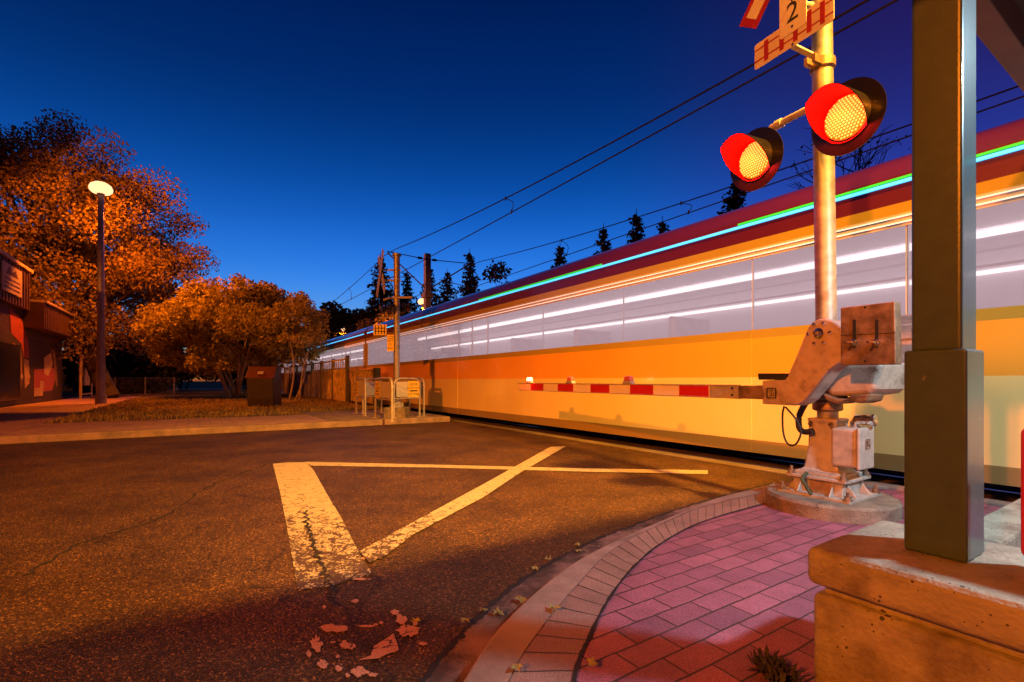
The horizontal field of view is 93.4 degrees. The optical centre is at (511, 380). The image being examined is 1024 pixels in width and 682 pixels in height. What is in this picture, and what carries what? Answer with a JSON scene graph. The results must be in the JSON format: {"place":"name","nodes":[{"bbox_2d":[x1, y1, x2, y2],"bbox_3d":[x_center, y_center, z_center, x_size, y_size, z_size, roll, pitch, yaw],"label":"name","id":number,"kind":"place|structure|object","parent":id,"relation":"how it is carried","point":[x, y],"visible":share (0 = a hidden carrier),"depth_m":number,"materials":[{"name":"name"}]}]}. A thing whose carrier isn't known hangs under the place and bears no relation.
{"place":"outdoors","nodes":[
{"label":"outdoors","id":0,"kind":"place"},
{"bbox_2d":[62,391,89,398],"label":"yard","id":1,"kind":"structure","parent":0,"point":[68,394],"depth_m":30.11,"materials":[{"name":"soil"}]},
{"bbox_2d":[0,249,80,407],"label":"shop building","id":2,"kind":"structure","parent":1,"relation":"on","point":[30,366],"depth_m":18.60,"materials":[{"name":"brick"}]},
{"bbox_2d":[0,342,20,401],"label":"window","id":3,"kind":"structure","parent":2,"relation":"in","point":[10,354],"depth_m":17.00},
{"bbox_2d":[62,345,135,390],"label":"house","id":4,"kind":"structure","parent":1,"relation":"on","point":[64,388],"depth_m":42.00,"materials":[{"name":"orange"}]},
{"bbox_2d":[62,342,195,394],"bbox_3d":[-26.784,-0.881,34.216,8.105,4.706,8.063,0,0,-45],"label":"bush","id":5,"kind":"object","parent":1,"relation":"on","point":[121,365],"visible":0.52,"depth_m":32.12,"materials":[{"name":"green plant"}]},
{"bbox_2d":[77,377,180,394],"bbox_3d":[-25.750,0.355,31.145,8.487,1.150,2.112,0,0,12],"label":"chain fence","id":6,"kind":"object","parent":1,"relation":"on","point":[145,383],"visible":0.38,"depth_m":30.00,"materials":[{"name":"grey metal"}]},
{"bbox_2d":[0,390,156,424],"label":"path","id":7,"kind":"structure","parent":0,"point":[35,413],"depth_m":15.13,"materials":[{"name":"grey concrete"}]},
{"bbox_2d":[88,181,112,403],"bbox_3d":[-16.305,-3.480,19.149,0.760,8.800,0.760,0,0,0],"label":"street lamp","id":8,"kind":"object","parent":7,"relation":"on","point":[101,189],"visible":1,"depth_m":19.06,"materials":[{"name":"brown"}]},
{"bbox_2d":[0,109,220,397],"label":"maple tree","id":9,"kind":"object","parent":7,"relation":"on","point":[61,257],"visible":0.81,"depth_m":23.75,"materials":[{"name":"orange plant"}]},
{"bbox_2d":[79,355,92,398],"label":"yard gate","id":10,"kind":"structure","parent":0,"point":[84,378],"depth_m":24.70,"materials":[{"name":"brown wood"}]},
{"bbox_2d":[0,415,326,435],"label":"sidewalk","id":11,"kind":"structure","parent":0,"point":[28,429],"depth_m":9.89,"materials":[{"name":"grey concrete"}]},
{"bbox_2d":[172,381,229,387],"bbox_3d":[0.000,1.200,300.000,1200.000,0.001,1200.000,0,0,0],"label":"ground","id":12,"kind":"structure","parent":0,"point":[203,384],"depth_m":148.15,"materials":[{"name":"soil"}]},
{"bbox_2d":[343,253,406,332],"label":"spruce tree","id":13,"kind":"object","parent":12,"relation":"on","point":[370,310],"visible":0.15,"depth_m":42.57,"materials":[{"name":"green plant"}]},
{"bbox_2d":[356,305,400,329],"bbox_3d":[-9.593,-2.599,40.155,5.519,7.247,5.153,0,0,35],"label":"bush","id":14,"kind":"object","parent":12,"relation":"on","point":[387,314],"visible":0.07,"depth_m":38.70,"materials":[{"name":"green plant"}]},
{"bbox_2d":[418,298,423,309],"bbox_3d":[-6.642,-2.498,36.000,0.760,7.296,0.760,0,0,0],"label":"street lamp","id":15,"kind":"object","parent":12,"relation":"on","point":[421,301],"visible":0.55,"depth_m":35.73,"materials":[{"name":"yellow"}]},
{"bbox_2d":[41,388,384,423],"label":"verge","id":16,"kind":"structure","parent":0,"point":[196,392],"depth_m":15.86,"materials":[{"name":"green plant"}]},
{"bbox_2d":[114,282,221,388],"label":"tree","id":17,"kind":"object","parent":16,"relation":"on","point":[186,378],"visible":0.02,"depth_m":48.87,"materials":[{"name":"green plant"}]},
{"bbox_2d":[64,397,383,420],"bbox_3d":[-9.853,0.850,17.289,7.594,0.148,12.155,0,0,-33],"label":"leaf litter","id":18,"kind":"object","parent":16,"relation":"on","point":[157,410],"visible":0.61,"depth_m":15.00,"materials":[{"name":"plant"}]},
{"bbox_2d":[131,273,323,398],"bbox_3d":[-13.699,-2.143,23.779,8.619,6.170,5.669,0,0,0],"label":"maple tree","id":19,"kind":"object","parent":16,"relation":"on","point":[189,312],"visible":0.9,"depth_m":22.37,"materials":[{"name":"orange plant"}]},
{"bbox_2d":[189,300,277,389],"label":"bush","id":20,"kind":"object","parent":16,"relation":"on","point":[234,378],"visible":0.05,"depth_m":43.80,"materials":[{"name":"green plant"}]},
{"bbox_2d":[245,367,282,405],"bbox_3d":[-8.423,0.190,16.421,0.900,1.320,0.896,0,0,-7],"label":"utility box","id":21,"kind":"object","parent":16,"relation":"on","point":[264,386],"visible":0.94,"depth_m":16.08,"materials":[{"name":"brown metal"}]},
{"bbox_2d":[255,290,331,399],"bbox_3d":[-9.956,-1.657,22.167,3.248,5.152,2.652,0,0,0],"label":"maple tree","id":22,"kind":"object","parent":16,"relation":"on","point":[300,307],"visible":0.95,"depth_m":21.85,"materials":[{"name":"orange plant"}]},
{"bbox_2d":[284,355,349,402],"bbox_3d":[-11.115,-0.050,26.275,0.140,1.900,16.940,0,0,-33],"label":"wooden fence","id":23,"kind":"object","parent":16,"relation":"on","point":[333,384],"visible":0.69,"depth_m":22.80,"materials":[{"name":"brown wood"}]},
{"bbox_2d":[350,368,380,406],"bbox_3d":[-5.425,0.235,17.629,0.170,1.330,3.500,0,0,-33],"label":"fence panel","id":24,"kind":"object","parent":16,"relation":"on","point":[367,373],"visible":0.6,"depth_m":17.46,"materials":[{"name":"brown wood"}]},
{"bbox_2d":[302,410,441,420],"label":"sidewalk","id":25,"kind":"structure","parent":0,"point":[339,416],"depth_m":12.45,"materials":[{"name":"concrete"}]},
{"bbox_2d":[353,378,367,415],"bbox_3d":[-4.005,0.412,12.782,0.150,0.976,1.198,0,0,-30],"label":"pedestrian barrier","id":26,"kind":"object","parent":25,"relation":"on","point":[361,389],"visible":1,"depth_m":12.68,"materials":[{"name":"silver metal"}]},
{"bbox_2d":[360,378,383,413],"bbox_3d":[-3.829,0.412,13.238,0.696,0.976,0.145,0,0,-45],"label":"pedestrian barrier","id":27,"kind":"object","parent":25,"relation":"on","point":[370,388],"visible":0.57,"depth_m":13.19,"materials":[{"name":"silver metal"}]},
{"bbox_2d":[372,377,394,421],"bbox_3d":[-2.967,0.412,11.138,0.150,0.976,1.438,0,0,-31],"label":"pedestrian barrier","id":28,"kind":"object","parent":25,"relation":"on","point":[382,390],"visible":1,"depth_m":11.11,"materials":[{"name":"silver metal"}]},
{"bbox_2d":[373,248,412,417],"bbox_3d":[-2.954,-1.120,11.887,0.859,4.060,0.922,0,0,-26],"label":"crossing signal","id":29,"kind":"object","parent":25,"relation":"on","point":[393,344],"visible":0.98,"depth_m":11.75,"materials":[{"name":"metal"}]},
{"bbox_2d":[393,377,422,417],"bbox_3d":[-2.560,0.412,11.769,0.845,0.976,0.147,0,0,-41],"label":"pedestrian barrier","id":30,"kind":"object","parent":25,"relation":"on","point":[410,389],"visible":0.98,"depth_m":11.77,"materials":[{"name":"silver metal"}]},
{"bbox_2d":[408,378,425,416],"bbox_3d":[-2.476,0.412,12.510,0.149,0.976,1.013,0,0,-36],"label":"pedestrian barrier","id":31,"kind":"object","parent":25,"relation":"on","point":[422,383],"visible":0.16,"depth_m":12.18,"materials":[{"name":"silver metal"}]},
{"bbox_2d":[282,391,468,415],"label":"track bed","id":32,"kind":"object","parent":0,"point":[431,411],"depth_m":17.10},
{"bbox_2d":[387,251,468,308],"bbox_3d":[-3.732,-2.300,21.998,4.015,6.900,0.400,0,0,-33],"label":"overhead line pole","id":33,"kind":"object","parent":32,"relation":"on","point":[427,295],"visible":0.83,"depth_m":21.82,"materials":[{"name":"brown wood"}]},
{"bbox_2d":[302,0,897,324],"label":"overhead line","id":34,"kind":"object","parent":33,"relation":"hanging from","point":[808,48],"visible":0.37,"depth_m":8.65,"materials":[{"name":"black metal"}]},
{"bbox_2d":[320,85,1023,338],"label":"overhead line","id":35,"kind":"object","parent":33,"relation":"hanging from","point":[681,202],"visible":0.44,"depth_m":12.22,"materials":[{"name":"black metal"}]},
{"bbox_2d":[282,392,1020,494],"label":"rail","id":36,"kind":"object","parent":32,"relation":"on","point":[994,490],"depth_m":7.11,"materials":[{"name":"metal"}]},
{"bbox_2d":[449,416,1020,501],"bbox_3d":[6.217,1.067,7.210,7.610,0.123,19.336,0,0,-33],"label":"crossing panel","id":37,"kind":"object","parent":32,"relation":"on","point":[777,467],"visible":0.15,"depth_m":6.75,"materials":[{"name":"concrete"}]},
{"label":"rail","id":38,"kind":"structure","parent":32,"relation":"on","visible":0},
{"bbox_2d":[278,118,1023,486],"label":"light rail train","id":39,"kind":"object","parent":38,"relation":"on","point":[728,298],"visible":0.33,"depth_m":6.12,"materials":[{"name":"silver metal"}]},
{"bbox_2d":[0,421,793,681],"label":"road","id":40,"kind":"structure","parent":0,"point":[200,586],"depth_m":3.12,"materials":[{"name":"grey asphalt"}]},
{"bbox_2d":[23,463,268,575],"bbox_3d":[-2.779,1.017,4.229,0.202,0.001,3.462,0,0,-7],"label":"road crack","id":41,"kind":"object","parent":40,"relation":"on","point":[69,548],"visible":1,"depth_m":3.25,"materials":[{"name":"black asphalt"}]},
{"bbox_2d":[0,416,449,443],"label":"kerb","id":42,"kind":"structure","parent":40,"relation":"on","point":[29,438],"depth_m":9.22,"materials":[{"name":"concrete"}]},
{"bbox_2d":[302,510,336,605],"bbox_3d":[-1.209,1.009,2.956,0.066,0.001,1.783,0,0,-27],"label":"road crack","id":43,"kind":"object","parent":40,"relation":"on","point":[324,567],"visible":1,"depth_m":2.69,"materials":[{"name":"black asphalt"}]},
{"bbox_2d":[273,462,371,589],"bbox_3d":[-1.806,1.016,4.212,0.398,0.001,4.081,0,0,-28],"label":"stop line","id":44,"kind":"object","parent":40,"relation":"on","point":[301,489],"visible":1,"depth_m":3.21,"materials":[{"name":"white paint"}]},
{"bbox_2d":[306,557,426,676],"bbox_3d":[-0.714,1.016,2.306,0.438,0.001,1.389,0,0,-19],"label":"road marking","id":45,"kind":"object","parent":40,"relation":"on","point":[389,644],"visible":0.96,"depth_m":1.87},
{"bbox_2d":[410,617,420,623],"bbox_3d":[-0.402,0.998,2.016,0.044,0.012,0.040,0,0,24],"label":"fallen leaf","id":46,"kind":"object","parent":40,"relation":"on","point":[415,620],"visible":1,"depth_m":2.02,"materials":[{"name":"orange plant"}]},
{"bbox_2d":[360,446,564,562],"bbox_3d":[-0.059,1.011,5.099,0.214,0.001,5.050,0,0,18],"label":"road marking","id":47,"kind":"object","parent":40,"relation":"on","point":[384,546],"visible":1,"depth_m":3.76,"materials":[{"name":"paint"}]},
{"bbox_2d":[459,617,468,622],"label":"fallen leaf","id":48,"kind":"object","parent":40,"relation":"on","point":[463,619],"visible":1,"depth_m":2.02,"materials":[{"name":"orange plant"}]},
{"bbox_2d":[306,462,707,473],"bbox_3d":[-0.200,1.014,5.627,4.836,0.001,0.250,0,0,7],"label":"road marking","id":49,"kind":"object","parent":40,"relation":"on","point":[510,467],"visible":1,"depth_m":5.63,"materials":[{"name":"white paint"}]},
{"bbox_2d":[425,482,774,681],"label":"gutter","id":50,"kind":"object","parent":40,"relation":"on","point":[457,662],"visible":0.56,"depth_m":2.11,"materials":[{"name":"grey concrete"}]},
{"bbox_2d":[492,606,503,614],"bbox_3d":[-0.061,0.999,2.095,0.058,0.016,0.056,0,0,0],"label":"fallen leaf","id":51,"kind":"object","parent":50,"relation":"on","point":[498,611],"visible":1,"depth_m":2.09,"materials":[{"name":"yellow plant"}]},
{"bbox_2d":[514,596,527,602],"bbox_3d":[0.040,0.999,2.205,0.063,0.018,0.058,0,0,0],"label":"fallen leaf","id":52,"kind":"object","parent":50,"relation":"on","point":[521,599],"visible":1,"depth_m":2.21,"materials":[{"name":"orange plant"}]},
{"bbox_2d":[418,482,771,681],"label":"gutter joint","id":53,"kind":"object","parent":50,"relation":"on","point":[432,666],"visible":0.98,"depth_m":2.29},
{"bbox_2d":[463,486,767,681],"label":"kerb","id":54,"kind":"structure","parent":40,"relation":"on","point":[509,642],"depth_m":1.96,"materials":[{"name":"concrete"}]},
{"bbox_2d":[773,482,1011,506],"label":"kerb","id":55,"kind":"structure","parent":40,"relation":"on","point":[991,502],"depth_m":4.28,"materials":[{"name":"concrete"}]},
{"bbox_2d":[0,0,1023,380],"label":"sky","id":56,"kind":"structure","parent":0,"point":[312,139],"materials":[{"name":"blue"}]},
{"bbox_2d":[508,489,1000,681],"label":"pavement","id":57,"kind":"structure","parent":0,"point":[718,599],"depth_m":2.09,"materials":[{"name":"brick"}]},
{"bbox_2d":[587,656,597,665],"bbox_3d":[0.272,0.947,1.623,0.039,0.016,0.043,0,0,0],"label":"fallen leaf","id":58,"kind":"object","parent":57,"relation":"on","point":[591,662],"visible":1,"depth_m":1.63,"materials":[{"name":"orange plant"}]},
{"bbox_2d":[509,493,765,681],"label":"pavement edging","id":59,"kind":"object","parent":57,"relation":"on","point":[552,650],"visible":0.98,"depth_m":2.09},
{"bbox_2d":[511,663,523,671],"bbox_3d":[0.019,0.949,1.604,0.043,0.011,0.046,0,0,0],"label":"fallen leaf","id":60,"kind":"object","parent":59,"relation":"on","point":[517,666],"visible":1,"depth_m":1.60,"materials":[{"name":"orange plant"}]},
{"bbox_2d":[548,603,560,609],"bbox_3d":[0.180,0.947,2.020,0.056,0.014,0.062,0,0,15],"label":"fallen leaf","id":61,"kind":"object","parent":59,"relation":"on","point":[554,607],"visible":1,"depth_m":2.02,"materials":[{"name":"plant"}]},
{"bbox_2d":[518,0,911,524],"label":"crossing signal","id":62,"kind":"object","parent":57,"relation":"on","point":[855,354],"visible":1,"depth_m":3.51,"materials":[{"name":"metal"}]},
{"bbox_2d":[745,644,813,681],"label":"weed","id":63,"kind":"object","parent":57,"relation":"on","point":[775,669],"visible":1,"depth_m":1.58,"materials":[{"name":"green plant"}]},
{"bbox_2d":[808,521,1023,681],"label":"wall","id":64,"kind":"structure","parent":57,"relation":"on","point":[888,607],"depth_m":1.36,"materials":[{"name":"concrete"}]},
{"bbox_2d":[904,0,1023,562],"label":"shelter","id":65,"kind":"object","parent":64,"relation":"on","point":[944,438],"visible":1,"depth_m":1.45,"materials":[{"name":"metal"}]},
{"bbox_2d":[1021,429,1023,555],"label":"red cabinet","id":66,"kind":"object","parent":64,"relation":"on","point":[1022,491],"visible":1,"depth_m":1.35,"materials":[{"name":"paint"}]},
{"bbox_2d":[984,498,1020,547],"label":"platform kerb","id":67,"kind":"structure","parent":57,"relation":"on","point":[1002,525],"depth_m":2.33,"materials":[{"name":"concrete"}]},
{"bbox_2d":[788,124,909,188],"bbox_3d":[13.144,-4.140,16.894,7.441,10.371,11.091,0,0,14],"label":"bare tree","id":68,"kind":"object","parent":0,"point":[860,160],"visible":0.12,"depth_m":14.79,"materials":[{"name":"brown plant"}]},
{"bbox_2d":[860,130,906,167],"bbox_3d":[12.112,-3.519,18.182,5.630,9.122,6.265,0,0,0],"label":"bare tree","id":69,"kind":"object","parent":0,"point":[881,154],"visible":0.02,"depth_m":15.77,"materials":[{"name":"brown plant"}]},
{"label":"hill","id":70,"kind":"structure","parent":0,"visible":0},
{"bbox_2d":[301,300,366,341],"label":"tree","id":71,"kind":"object","parent":70,"relation":"on","point":[340,318],"visible":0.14,"depth_m":50.85,"materials":[{"name":"green plant"}]},
{"bbox_2d":[400,268,419,315],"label":"spruce tree","id":72,"kind":"object","parent":70,"relation":"on","point":[407,289],"visible":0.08,"depth_m":49.82,"materials":[{"name":"green plant"}]},
{"bbox_2d":[416,269,438,307],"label":"spruce tree","id":73,"kind":"object","parent":70,"relation":"on","point":[433,280],"visible":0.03,"depth_m":51.86,"materials":[{"name":"green plant"}]},
{"bbox_2d":[415,299,443,311],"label":"bush","id":74,"kind":"object","parent":70,"relation":"on","point":[439,301],"visible":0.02,"depth_m":42.39,"materials":[{"name":"green plant"}]},
{"bbox_2d":[435,272,456,302],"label":"spruce tree","id":75,"kind":"object","parent":70,"relation":"on","point":[448,289],"visible":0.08,"depth_m":45.72,"materials":[{"name":"green plant"}]},
{"bbox_2d":[455,249,479,295],"bbox_3d":[-3.413,-4.980,39.766,6.265,11.960,6.616,0,0,1],"label":"spruce tree","id":76,"kind":"object","parent":70,"relation":"on","point":[471,282],"visible":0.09,"depth_m":39.77,"materials":[{"name":"green plant"}]},
{"bbox_2d":[482,260,512,285],"bbox_3d":[-0.893,-4.087,38.156,5.117,10.235,4.800,0,0,0],"label":"tree","id":77,"kind":"object","parent":70,"relation":"on","point":[495,271],"visible":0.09,"depth_m":37.05,"materials":[{"name":"green plant"}]},
{"bbox_2d":[550,246,566,268],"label":"spruce tree","id":78,"kind":"object","parent":70,"relation":"on","point":[561,260],"visible":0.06,"depth_m":35.84,"materials":[{"name":"green plant"}]},
{"bbox_2d":[593,223,611,254],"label":"spruce tree","id":79,"kind":"object","parent":70,"relation":"on","point":[603,236],"visible":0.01,"depth_m":31.91,"materials":[{"name":"green plant"}]},
{"bbox_2d":[625,208,645,244],"bbox_3d":[7.928,-5.034,30.755,6.321,12.067,6.675,0,0,34],"label":"spruce tree","id":80,"kind":"object","parent":70,"relation":"on","point":[635,236],"visible":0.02,"depth_m":30.82,"materials":[{"name":"green plant"}]},
{"bbox_2d":[656,216,669,233],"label":"spruce tree","id":81,"kind":"object","parent":70,"relation":"on","point":[663,225],"visible":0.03,"depth_m":33.84,"materials":[{"name":"green plant"}]},
{"bbox_2d":[717,183,746,214],"bbox_3d":[10.871,-4.862,24.854,8.970,11.725,7.854,0,0,-35],"label":"spruce tree","id":82,"kind":"object","parent":70,"relation":"on","point":[737,202],"visible":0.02,"depth_m":24.85,"materials":[{"name":"green plant"}]}
]}

